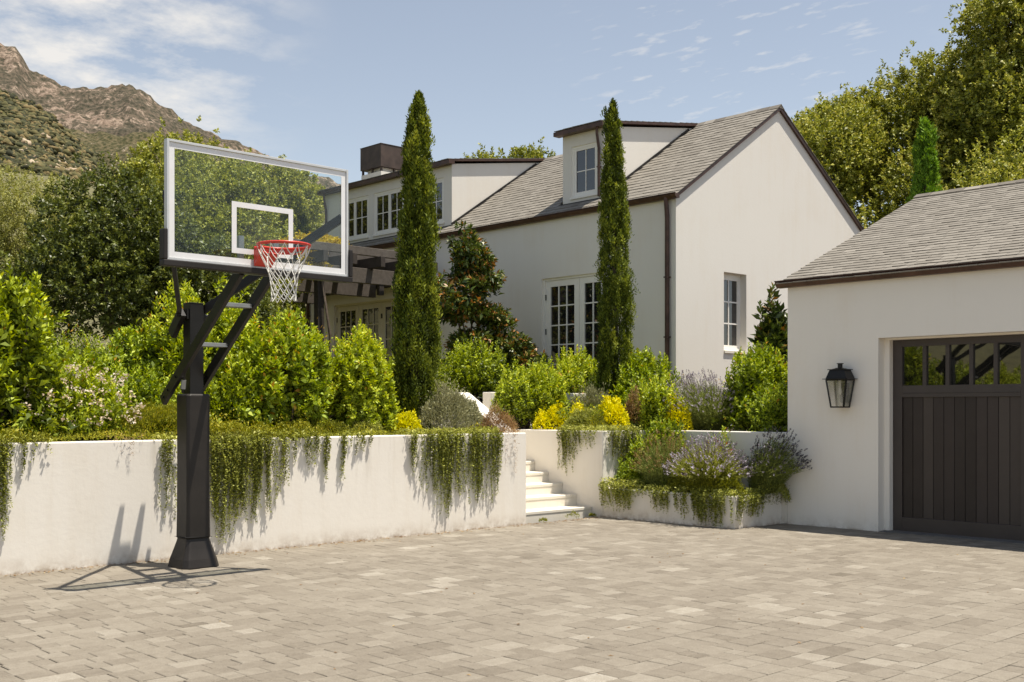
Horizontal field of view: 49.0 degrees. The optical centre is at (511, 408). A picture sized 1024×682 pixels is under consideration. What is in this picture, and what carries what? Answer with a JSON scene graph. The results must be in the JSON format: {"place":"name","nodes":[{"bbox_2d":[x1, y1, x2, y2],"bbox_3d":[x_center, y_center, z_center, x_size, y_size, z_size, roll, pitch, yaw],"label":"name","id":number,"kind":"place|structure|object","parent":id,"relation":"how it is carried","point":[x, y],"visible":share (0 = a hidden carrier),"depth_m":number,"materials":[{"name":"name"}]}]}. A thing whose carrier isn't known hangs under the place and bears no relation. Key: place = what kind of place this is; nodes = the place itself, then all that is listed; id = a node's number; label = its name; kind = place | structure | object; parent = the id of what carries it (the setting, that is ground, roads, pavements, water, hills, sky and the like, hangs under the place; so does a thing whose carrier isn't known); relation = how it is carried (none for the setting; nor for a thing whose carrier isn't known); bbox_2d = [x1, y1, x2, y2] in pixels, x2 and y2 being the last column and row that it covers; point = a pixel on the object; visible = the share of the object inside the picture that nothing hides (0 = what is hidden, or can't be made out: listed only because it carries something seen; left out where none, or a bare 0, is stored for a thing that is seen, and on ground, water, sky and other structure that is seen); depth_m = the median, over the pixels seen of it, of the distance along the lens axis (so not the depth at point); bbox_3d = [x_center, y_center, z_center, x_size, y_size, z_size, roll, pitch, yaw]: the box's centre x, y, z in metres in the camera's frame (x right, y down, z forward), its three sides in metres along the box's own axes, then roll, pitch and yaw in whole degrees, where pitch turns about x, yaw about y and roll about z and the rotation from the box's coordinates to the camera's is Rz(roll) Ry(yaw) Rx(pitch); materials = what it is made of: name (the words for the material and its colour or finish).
{"place":"outdoors","nodes":[
{"label":"outdoors","id":0,"kind":"place"},
{"bbox_2d":[0,99,76,174],"bbox_3d":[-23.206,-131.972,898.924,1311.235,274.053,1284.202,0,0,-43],"label":"hillside","id":1,"kind":"structure","parent":0,"point":[17,167],"depth_m":688.39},
{"bbox_2d":[0,88,118,186],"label":"hillside scrub","id":2,"kind":"object","parent":1,"relation":"on","point":[14,129],"visible":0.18,"depth_m":697.62,"materials":[{"name":"plant"}]},
{"bbox_2d":[0,43,340,210],"bbox_3d":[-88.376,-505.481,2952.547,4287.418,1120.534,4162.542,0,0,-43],"label":"mountain","id":3,"kind":"structure","parent":0,"point":[120,110],"depth_m":2590.27,"materials":[{"name":"stone"}]},
{"bbox_2d":[70,129,324,217],"bbox_3d":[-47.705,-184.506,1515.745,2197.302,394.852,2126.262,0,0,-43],"label":"hill","id":4,"kind":"structure","parent":0,"point":[104,142],"depth_m":1366.14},
{"bbox_2d":[0,171,482,400],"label":"terrace","id":5,"kind":"structure","parent":0,"point":[90,191],"depth_m":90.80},
{"bbox_2d":[0,157,106,314],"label":"olive tree","id":6,"kind":"object","parent":5,"relation":"on","point":[15,223],"visible":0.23,"depth_m":23.44,"materials":[{"name":"green plant"}]},
{"bbox_2d":[46,327,108,362],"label":"feathery shrub","id":7,"kind":"object","parent":5,"relation":"on","point":[81,351],"visible":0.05,"depth_m":13.76,"materials":[{"name":"green plant"}]},
{"bbox_2d":[80,324,176,386],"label":"round shrub","id":8,"kind":"object","parent":5,"relation":"on","point":[135,338],"visible":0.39,"depth_m":13.50,"materials":[{"name":"green plant"}]},
{"bbox_2d":[0,151,290,351],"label":"dark evergreen tree","id":9,"kind":"object","parent":5,"relation":"on","point":[134,271],"visible":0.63,"depth_m":17.68,"materials":[{"name":"green plant"}]},
{"bbox_2d":[128,279,205,380],"bbox_3d":[-4.236,-0.876,13.807,1.026,1.526,0.953,0,0,-43],"label":"upright shrub","id":10,"kind":"object","parent":5,"relation":"on","point":[171,360],"visible":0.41,"depth_m":13.69,"materials":[{"name":"green plant"}]},
{"bbox_2d":[56,183,300,332],"bbox_3d":[-6.742,-2.238,22.670,4.778,4.399,3.030,0,0,-31],"label":"leafy tree","id":11,"kind":"object","parent":5,"relation":"on","point":[247,244],"visible":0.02,"depth_m":22.72,"materials":[{"name":"green plant"}]},
{"bbox_2d":[140,158,294,328],"bbox_3d":[-6.737,-2.991,24.817,4.439,5.899,3.413,0,0,-43],"label":"leafy tree","id":12,"kind":"object","parent":5,"relation":"on","point":[224,190],"visible":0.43,"depth_m":25.25,"materials":[{"name":"green plant"}]},
{"bbox_2d":[113,115,324,329],"bbox_3d":[-8.191,-4.326,31.641,6.157,7.979,3.884,0,0,-43],"label":"leafy tree","id":13,"kind":"object","parent":5,"relation":"on","point":[299,202],"visible":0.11,"depth_m":31.32,"materials":[{"name":"green plant"}]},
{"bbox_2d":[141,155,313,308],"bbox_3d":[-7.182,-3.319,28.427,4.515,6.348,2.928,0,0,-43],"label":"leafy tree","id":14,"kind":"object","parent":5,"relation":"on","point":[192,173],"visible":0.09,"depth_m":28.32,"materials":[{"name":"green plant"}]},
{"bbox_2d":[203,275,259,387],"bbox_3d":[-3.747,-0.921,14.389,1.121,1.613,1.154,0,0,-43],"label":"upright shrub","id":15,"kind":"object","parent":5,"relation":"on","point":[222,329],"visible":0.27,"depth_m":14.18,"materials":[{"name":"green plant"}]},
{"bbox_2d":[216,161,327,309],"bbox_3d":[-7.600,-3.976,34.072,6.060,7.266,3.627,0,0,-43],"label":"leafy tree","id":16,"kind":"object","parent":5,"relation":"on","point":[313,179],"visible":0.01,"depth_m":34.85,"materials":[{"name":"green plant"}]},
{"bbox_2d":[290,211,310,334],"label":"cypress tree","id":17,"kind":"object","parent":5,"relation":"on","point":[302,225],"visible":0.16,"depth_m":31.81,"materials":[{"name":"green plant"}]},
{"bbox_2d":[229,239,441,342],"bbox_3d":[-4.981,-1.800,26.890,4.390,3.480,6.000,0,0,-43],"label":"pergola","id":18,"kind":"object","parent":5,"relation":"on","point":[374,269],"visible":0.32,"depth_m":25.06,"materials":[{"name":"wood"}]},
{"bbox_2d":[280,229,351,351],"bbox_3d":[-4.489,-2.080,25.443,1.706,3.844,3.157,0,0,8],"label":"climbing vine","id":19,"kind":"object","parent":18,"relation":"on","point":[327,238],"visible":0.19,"depth_m":24.17,"materials":[{"name":"green plant"}]},
{"bbox_2d":[387,344,462,390],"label":"feathery shrub","id":20,"kind":"object","parent":5,"relation":"on","point":[444,369],"visible":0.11,"depth_m":20.22,"materials":[{"name":"green plant"}]},
{"bbox_2d":[443,336,519,397],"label":"round shrub","id":21,"kind":"object","parent":5,"relation":"on","point":[477,375],"visible":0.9,"depth_m":20.71,"materials":[{"name":"green plant"}]},
{"bbox_2d":[436,220,549,387],"bbox_3d":[-0.595,-1.944,23.238,2.753,3.926,1.625,0,0,-12],"label":"magnolia tree","id":22,"kind":"object","parent":5,"relation":"on","point":[475,275],"visible":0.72,"depth_m":22.99,"materials":[{"name":"green plant"}]},
{"bbox_2d":[431,136,555,161],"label":"distant oak","id":23,"kind":"object","parent":5,"relation":"on","point":[525,152],"visible":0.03,"depth_m":49.88,"materials":[{"name":"green plant"}]},
{"bbox_2d":[483,392,585,429],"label":"terrace wall","id":24,"kind":"structure","parent":5,"relation":"on","point":[487,397],"depth_m":18.86,"materials":[{"name":"paint"}]},
{"bbox_2d":[551,344,597,392],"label":"round shrub","id":25,"kind":"object","parent":5,"relation":"on","point":[578,369],"visible":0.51,"depth_m":20.93,"materials":[{"name":"green plant"}]},
{"bbox_2d":[305,104,863,427],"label":"white house","id":26,"kind":"structure","parent":5,"relation":"on","point":[733,217],"depth_m":23.83,"materials":[{"name":"paint"}]},
{"bbox_2d":[337,305,358,355],"bbox_3d":[-4.296,-1.508,29.493,0.065,2.356,0.986,0,0,-43],"label":"glazed door","id":27,"kind":"structure","parent":26,"relation":"in","point":[347,316],"depth_m":29.54,"materials":[{"name":"beige paint"}]},
{"bbox_2d":[359,302,381,351],"bbox_3d":[-3.615,-1.508,28.769,0.065,2.356,0.986,0,0,-43],"label":"glazed door","id":28,"kind":"structure","parent":26,"relation":"in","point":[369,314],"depth_m":28.69,"materials":[{"name":"beige paint"}]},
{"bbox_2d":[381,301,400,366],"bbox_3d":[-2.939,-1.508,28.051,0.065,2.356,0.986,0,0,-43],"label":"glazed door","id":29,"kind":"structure","parent":26,"relation":"in","point":[387,309],"depth_m":28.27,"materials":[{"name":"beige paint"}]},
{"bbox_2d":[545,278,578,369],"bbox_3d":[1.076,-1.528,23.783,0.065,2.396,0.986,0,0,-43],"label":"glazed door","id":30,"kind":"structure","parent":26,"relation":"in","point":[562,296],"depth_m":23.82,"materials":[{"name":"white paint"}]},
{"bbox_2d":[579,275,606,370],"bbox_3d":[1.757,-1.528,23.059,0.065,2.396,0.986,0,0,-43],"label":"glazed door","id":31,"kind":"structure","parent":26,"relation":"in","point":[588,330],"depth_m":23.24,"materials":[{"name":"white paint"}]},
{"bbox_2d":[724,273,746,353],"bbox_3d":[4.467,-1.930,22.858,0.770,1.630,0.240,0,0,-43],"label":"window","id":32,"kind":"structure","parent":26,"relation":"in","point":[731,281],"depth_m":23.00,"materials":[{"name":"white paint"}]},
{"bbox_2d":[791,92,899,228],"bbox_3d":[9.551,-5.375,35.842,7.814,9.702,5.973,0,0,-43],"label":"oak tree","id":33,"kind":"object","parent":5,"relation":"on","point":[849,171],"visible":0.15,"depth_m":35.36,"materials":[{"name":"green plant"}]},
{"bbox_2d":[804,28,1022,224],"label":"oak tree","id":34,"kind":"object","parent":5,"relation":"on","point":[899,120],"visible":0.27,"depth_m":36.08,"materials":[{"name":"green plant"}]},
{"bbox_2d":[905,115,943,203],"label":"cypress tree","id":35,"kind":"object","parent":5,"relation":"on","point":[926,176],"visible":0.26,"depth_m":28.78,"materials":[{"name":"green plant"}]},
{"bbox_2d":[927,0,1023,187],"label":"oak tree","id":36,"kind":"object","parent":5,"relation":"on","point":[1001,74],"visible":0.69,"depth_m":33.91,"materials":[{"name":"green plant"}]},
{"bbox_2d":[937,121,1023,189],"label":"oak tree","id":37,"kind":"object","parent":5,"relation":"on","point":[997,170],"visible":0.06,"depth_m":29.83,"materials":[{"name":"green plant"}]},
{"bbox_2d":[0,0,1008,224],"label":"sky","id":38,"kind":"structure","parent":0,"point":[319,82],"materials":[{"name":"blue"}]},
{"bbox_2d":[0,517,1023,681],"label":"driveway","id":39,"kind":"structure","parent":0,"point":[727,606],"depth_m":9.05,"materials":[{"name":"stone"}]},
{"bbox_2d":[159,138,352,569],"bbox_3d":[-2.825,-0.371,10.746,2.206,4.022,1.833,0,0,20],"label":"basketball hoop","id":40,"kind":"object","parent":39,"relation":"on","point":[193,548],"visible":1,"depth_m":11.21,"materials":[{"name":"black metal"}]},
{"bbox_2d":[6,517,957,674],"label":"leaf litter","id":41,"kind":"object","parent":39,"relation":"on","point":[388,538],"visible":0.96,"depth_m":13.32,"materials":[{"name":"brown plant"}]},
{"bbox_2d":[774,179,1023,543],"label":"garage","id":42,"kind":"structure","parent":39,"relation":"on","point":[911,313],"depth_m":14.89,"materials":[{"name":"paint"}]},
{"bbox_2d":[825,363,855,407],"bbox_3d":[4.420,-0.311,15.140,0.274,0.600,0.380,0,0,-43],"label":"wall lantern","id":43,"kind":"object","parent":42,"relation":"attached to","point":[840,373],"depth_m":15.11,"materials":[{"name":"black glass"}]},
{"bbox_2d":[893,334,1023,540],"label":"garage door","id":44,"kind":"structure","parent":42,"relation":"in","point":[958,402],"depth_m":14.36,"materials":[{"name":"paint"}]},
{"label":"planting bed","id":45,"kind":"structure","parent":0,"visible":0},
{"bbox_2d":[0,420,50,442],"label":"ground cover","id":46,"kind":"object","parent":45,"relation":"on","point":[12,432],"visible":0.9,"depth_m":11.18,"materials":[{"name":"green plant"}]},
{"bbox_2d":[0,260,77,441],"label":"laurel shrub","id":47,"kind":"object","parent":45,"relation":"on","point":[23,326],"visible":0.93,"depth_m":11.66,"materials":[{"name":"green plant"}]},
{"bbox_2d":[0,362,145,441],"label":"hawthorn shrub","id":48,"kind":"object","parent":45,"relation":"on","point":[92,407],"visible":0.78,"depth_m":11.95,"materials":[{"name":"green plant"}]},
{"bbox_2d":[60,334,140,411],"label":"round shrub","id":49,"kind":"object","parent":45,"relation":"on","point":[91,359],"visible":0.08,"depth_m":12.94,"materials":[{"name":"green plant"}]},
{"bbox_2d":[100,390,176,440],"bbox_3d":[-4.007,0.099,12.639,1.348,0.633,0.875,0,0,-43],"label":"grassy mound","id":50,"kind":"object","parent":45,"relation":"on","point":[150,412],"visible":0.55,"depth_m":12.43,"materials":[{"name":"green plant"}]},
{"bbox_2d":[106,363,175,439],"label":"round shrub","id":51,"kind":"object","parent":45,"relation":"on","point":[152,389],"visible":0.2,"depth_m":12.92,"materials":[{"name":"green plant"}]},
{"bbox_2d":[157,363,222,439],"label":"round shrub","id":52,"kind":"object","parent":45,"relation":"on","point":[212,386],"visible":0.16,"depth_m":13.26,"materials":[{"name":"green plant"}]},
{"bbox_2d":[213,345,261,427],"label":"round shrub","id":53,"kind":"object","parent":45,"relation":"on","point":[233,394],"visible":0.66,"depth_m":13.53,"materials":[{"name":"green plant"}]},
{"bbox_2d":[170,409,324,439],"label":"ground cover","id":54,"kind":"object","parent":45,"relation":"on","point":[225,426],"visible":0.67,"depth_m":13.06,"materials":[{"name":"green plant"}]},
{"bbox_2d":[0,418,503,442],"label":"ground cover","id":55,"kind":"object","parent":45,"relation":"on","point":[135,434],"visible":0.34,"depth_m":12.18,"materials":[{"name":"green plant"}]},
{"bbox_2d":[238,306,334,431],"bbox_3d":[-2.842,-0.432,13.990,1.352,1.710,1.093,0,0,-43],"label":"round shrub","id":56,"kind":"object","parent":45,"relation":"on","point":[292,362],"visible":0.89,"depth_m":13.80,"materials":[{"name":"green plant"}]},
{"bbox_2d":[300,417,347,435],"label":"bushy herb","id":57,"kind":"object","parent":45,"relation":"on","point":[332,424],"visible":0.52,"depth_m":13.99,"materials":[{"name":"green plant"}]},
{"bbox_2d":[319,339,346,435],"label":"upright shrub","id":58,"kind":"object","parent":45,"relation":"on","point":[331,411],"visible":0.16,"depth_m":14.55,"materials":[{"name":"green plant"}]},
{"bbox_2d":[343,418,387,435],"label":"bushy herb","id":59,"kind":"object","parent":45,"relation":"on","point":[374,427],"visible":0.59,"depth_m":14.34,"materials":[{"name":"green plant"}]},
{"bbox_2d":[330,318,401,435],"bbox_3d":[-1.953,-0.397,14.836,1.044,1.616,1.064,0,0,-43],"label":"round shrub","id":60,"kind":"object","parent":45,"relation":"on","point":[367,381],"visible":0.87,"depth_m":14.62,"materials":[{"name":"green plant"}]},
{"bbox_2d":[387,408,422,431],"bbox_3d":[-1.411,0.202,14.955,0.593,0.431,0.476,0,0,-43],"label":"yellow spurge","id":61,"kind":"object","parent":45,"relation":"on","point":[411,420],"visible":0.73,"depth_m":14.88,"materials":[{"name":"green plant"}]},
{"bbox_2d":[386,90,443,429],"bbox_3d":[-1.349,-1.933,15.489,0.853,4.974,0.840,0,0,12],"label":"cypress tree","id":62,"kind":"object","parent":45,"relation":"on","point":[417,232],"visible":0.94,"depth_m":15.32,"materials":[{"name":"green plant"}]},
{"bbox_2d":[405,373,486,433],"bbox_3d":[-0.888,-0.038,15.588,1.300,0.967,0.799,0,0,-43],"label":"santolina mound","id":63,"kind":"object","parent":45,"relation":"on","point":[448,403],"visible":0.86,"depth_m":15.38,"materials":[{"name":"grey plant"}]},
{"bbox_2d":[478,401,519,432],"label":"dry grass tuft","id":64,"kind":"object","parent":45,"relation":"on","point":[499,418],"visible":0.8,"depth_m":15.79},
{"bbox_2d":[489,359,552,428],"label":"round shrub","id":65,"kind":"object","parent":45,"relation":"on","point":[514,399],"visible":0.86,"depth_m":18.51,"materials":[{"name":"green plant"}]},
{"bbox_2d":[518,352,580,429],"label":"round shrub","id":66,"kind":"object","parent":45,"relation":"on","point":[556,388],"visible":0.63,"depth_m":18.49,"materials":[{"name":"green plant"}]},
{"bbox_2d":[532,399,566,429],"bbox_3d":[0.659,0.129,18.349,0.830,0.578,0.724,0,0,-43],"label":"yellow spurge","id":67,"kind":"object","parent":45,"relation":"on","point":[543,416],"visible":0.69,"depth_m":18.14,"materials":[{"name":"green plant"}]},
{"bbox_2d":[562,401,609,430],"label":"bushy herb","id":68,"kind":"object","parent":45,"relation":"on","point":[586,412],"visible":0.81,"depth_m":17.58,"materials":[{"name":"green plant"}]},
{"bbox_2d":[568,374,609,413],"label":"catmint clump","id":69,"kind":"object","parent":45,"relation":"on","point":[592,397],"visible":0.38,"depth_m":18.66,"materials":[{"name":"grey plant"}]},
{"bbox_2d":[588,390,630,430],"bbox_3d":[1.575,0.043,17.750,0.764,0.693,0.649,0,0,-43],"label":"yellow spurge","id":70,"kind":"object","parent":45,"relation":"on","point":[618,411],"visible":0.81,"depth_m":17.59,"materials":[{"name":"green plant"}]},
{"bbox_2d":[593,97,640,395],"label":"cypress tree","id":71,"kind":"object","parent":45,"relation":"on","point":[613,223],"visible":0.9,"depth_m":19.49,"materials":[{"name":"green plant"}]},
{"bbox_2d":[511,373,726,428],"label":"undergrowth","id":72,"kind":"object","parent":45,"relation":"on","point":[567,411],"visible":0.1,"depth_m":18.04,"materials":[{"name":"green plant"}]},
{"bbox_2d":[620,383,643,426],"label":"dry grass tuft","id":73,"kind":"object","parent":45,"relation":"on","point":[629,405],"visible":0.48,"depth_m":18.10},
{"bbox_2d":[599,345,681,405],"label":"round shrub","id":74,"kind":"object","parent":45,"relation":"on","point":[647,366],"visible":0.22,"depth_m":19.23,"materials":[{"name":"green plant"}]},
{"bbox_2d":[617,372,675,426],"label":"round shrub","id":75,"kind":"object","parent":45,"relation":"on","point":[636,402],"visible":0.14,"depth_m":18.34,"materials":[{"name":"green plant"}]},
{"bbox_2d":[637,370,688,430],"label":"upright shrub","id":76,"kind":"object","parent":45,"relation":"on","point":[652,404],"visible":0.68,"depth_m":17.62,"materials":[{"name":"green plant"}]},
{"bbox_2d":[660,391,692,431],"bbox_3d":[2.587,0.027,17.630,0.558,0.738,0.612,0,0,1],"label":"yellow spurge","id":77,"kind":"object","parent":45,"relation":"on","point":[680,413],"visible":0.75,"depth_m":17.50,"materials":[{"name":"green plant"}]},
{"bbox_2d":[661,368,736,430],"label":"lavender clump","id":78,"kind":"object","parent":45,"relation":"on","point":[700,408],"visible":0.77,"depth_m":17.74,"materials":[{"name":"green plant"}]},
{"bbox_2d":[710,337,787,430],"bbox_3d":[3.868,-0.354,17.878,1.432,1.581,1.251,0,0,-43],"label":"round shrub","id":79,"kind":"object","parent":45,"relation":"on","point":[746,380],"visible":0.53,"depth_m":17.68,"materials":[{"name":"green plant"}]},
{"bbox_2d":[745,377,787,431],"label":"round shrub","id":80,"kind":"object","parent":45,"relation":"on","point":[768,413],"visible":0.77,"depth_m":16.63,"materials":[{"name":"green plant"}]},
{"bbox_2d":[747,282,787,390],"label":"magnolia tree","id":81,"kind":"object","parent":45,"relation":"on","point":[773,327],"visible":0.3,"depth_m":18.87,"materials":[{"name":"green plant"}]},
{"label":"ground","id":82,"kind":"structure","parent":0,"visible":0},
{"bbox_2d":[0,432,525,575],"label":"retaining wall","id":83,"kind":"structure","parent":82,"relation":"on","point":[79,504],"depth_m":12.82,"materials":[{"name":"paint"}]},
{"bbox_2d":[0,434,15,539],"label":"trailing plant","id":84,"kind":"object","parent":83,"relation":"hanging from","point":[5,453],"visible":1,"depth_m":10.95,"materials":[{"name":"green plant"}]},
{"bbox_2d":[151,431,176,518],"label":"trailing plant","id":85,"kind":"object","parent":83,"relation":"hanging from","point":[166,448],"visible":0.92,"depth_m":12.10,"materials":[{"name":"green plant"}]},
{"bbox_2d":[210,429,278,542],"bbox_3d":[-3.163,0.876,12.742,1.066,1.293,0.380,0,0,-43],"label":"trailing plant","id":86,"kind":"object","parent":83,"relation":"hanging from","point":[233,471],"visible":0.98,"depth_m":12.67,"materials":[{"name":"green plant"}]},
{"bbox_2d":[275,430,291,493],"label":"trailing plant","id":87,"kind":"object","parent":83,"relation":"hanging from","point":[283,445],"visible":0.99,"depth_m":13.08,"materials":[{"name":"green plant"}]},
{"bbox_2d":[291,428,373,482],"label":"trailing plant","id":88,"kind":"object","parent":83,"relation":"hanging from","point":[328,441],"visible":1,"depth_m":13.50,"materials":[{"name":"green plant"}]},
{"bbox_2d":[396,425,503,517],"bbox_3d":[-0.799,0.836,14.976,1.730,1.218,0.378,0,0,-43],"label":"trailing plant","id":89,"kind":"object","parent":83,"relation":"hanging from","point":[445,439],"visible":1,"depth_m":14.91,"materials":[{"name":"green plant"}]},
{"bbox_2d":[526,461,591,523],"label":"staircase","id":90,"kind":"structure","parent":82,"relation":"on","point":[549,501],"depth_m":17.02,"materials":[{"name":"stone"}]},
{"bbox_2d":[516,429,787,523],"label":"stair side wall","id":91,"kind":"structure","parent":82,"relation":"on","point":[593,464],"depth_m":17.17,"materials":[{"name":"paint"}]},
{"bbox_2d":[556,424,606,472],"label":"trailing plant","id":92,"kind":"object","parent":91,"relation":"hanging from","point":[568,429],"visible":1,"depth_m":17.36,"materials":[{"name":"green plant"}]},
{"bbox_2d":[594,424,642,468],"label":"trailing plant","id":93,"kind":"object","parent":91,"relation":"hanging from","point":[625,432],"visible":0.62,"depth_m":17.14,"materials":[{"name":"green plant"}]},
{"bbox_2d":[603,487,781,528],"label":"planter wall","id":94,"kind":"structure","parent":82,"relation":"on","point":[641,508],"depth_m":15.87,"materials":[{"name":"paint"}]},
{"bbox_2d":[599,476,645,510],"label":"trailing plant","id":95,"kind":"object","parent":94,"relation":"hanging from","point":[617,491],"visible":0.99,"depth_m":16.60,"materials":[{"name":"green plant"}]},
{"bbox_2d":[630,483,743,526],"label":"trailing plant","id":96,"kind":"object","parent":94,"relation":"hanging from","point":[697,501],"visible":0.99,"depth_m":15.59,"materials":[{"name":"green plant"}]},
{"bbox_2d":[722,487,765,524],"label":"trailing plant","id":97,"kind":"object","parent":94,"relation":"hanging from","point":[752,501],"visible":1,"depth_m":15.35,"materials":[{"name":"green plant"}]},
{"label":"planter soil","id":98,"kind":"structure","parent":94,"relation":"in","visible":0},
{"bbox_2d":[614,452,646,488],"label":"fern clump","id":99,"kind":"object","parent":98,"relation":"on","point":[625,467],"visible":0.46,"depth_m":16.78,"materials":[{"name":"green plant"}]},
{"bbox_2d":[617,415,687,490],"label":"upright shrub","id":100,"kind":"object","parent":98,"relation":"on","point":[653,430],"visible":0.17,"depth_m":17.00,"materials":[{"name":"green plant"}]},
{"bbox_2d":[628,427,691,489],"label":"wispy clump","id":101,"kind":"object","parent":98,"relation":"on","point":[657,475],"visible":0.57,"depth_m":16.47,"materials":[{"name":"green plant"}]},
{"bbox_2d":[665,463,747,497],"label":"bushy herb","id":102,"kind":"object","parent":98,"relation":"on","point":[676,481],"visible":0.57,"depth_m":15.62,"materials":[{"name":"green plant"}]},
{"bbox_2d":[660,431,757,493],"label":"lavender clump","id":103,"kind":"object","parent":98,"relation":"on","point":[712,459],"visible":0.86,"depth_m":15.74,"materials":[{"name":"green plant"}]},
{"bbox_2d":[755,478,791,505],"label":"bushy herb","id":104,"kind":"object","parent":98,"relation":"on","point":[785,492],"visible":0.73,"depth_m":15.55,"materials":[{"name":"green plant"}]},
{"bbox_2d":[740,426,811,494],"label":"lavender clump","id":105,"kind":"object","parent":98,"relation":"on","point":[774,473],"visible":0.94,"depth_m":15.57,"materials":[{"name":"green plant"}]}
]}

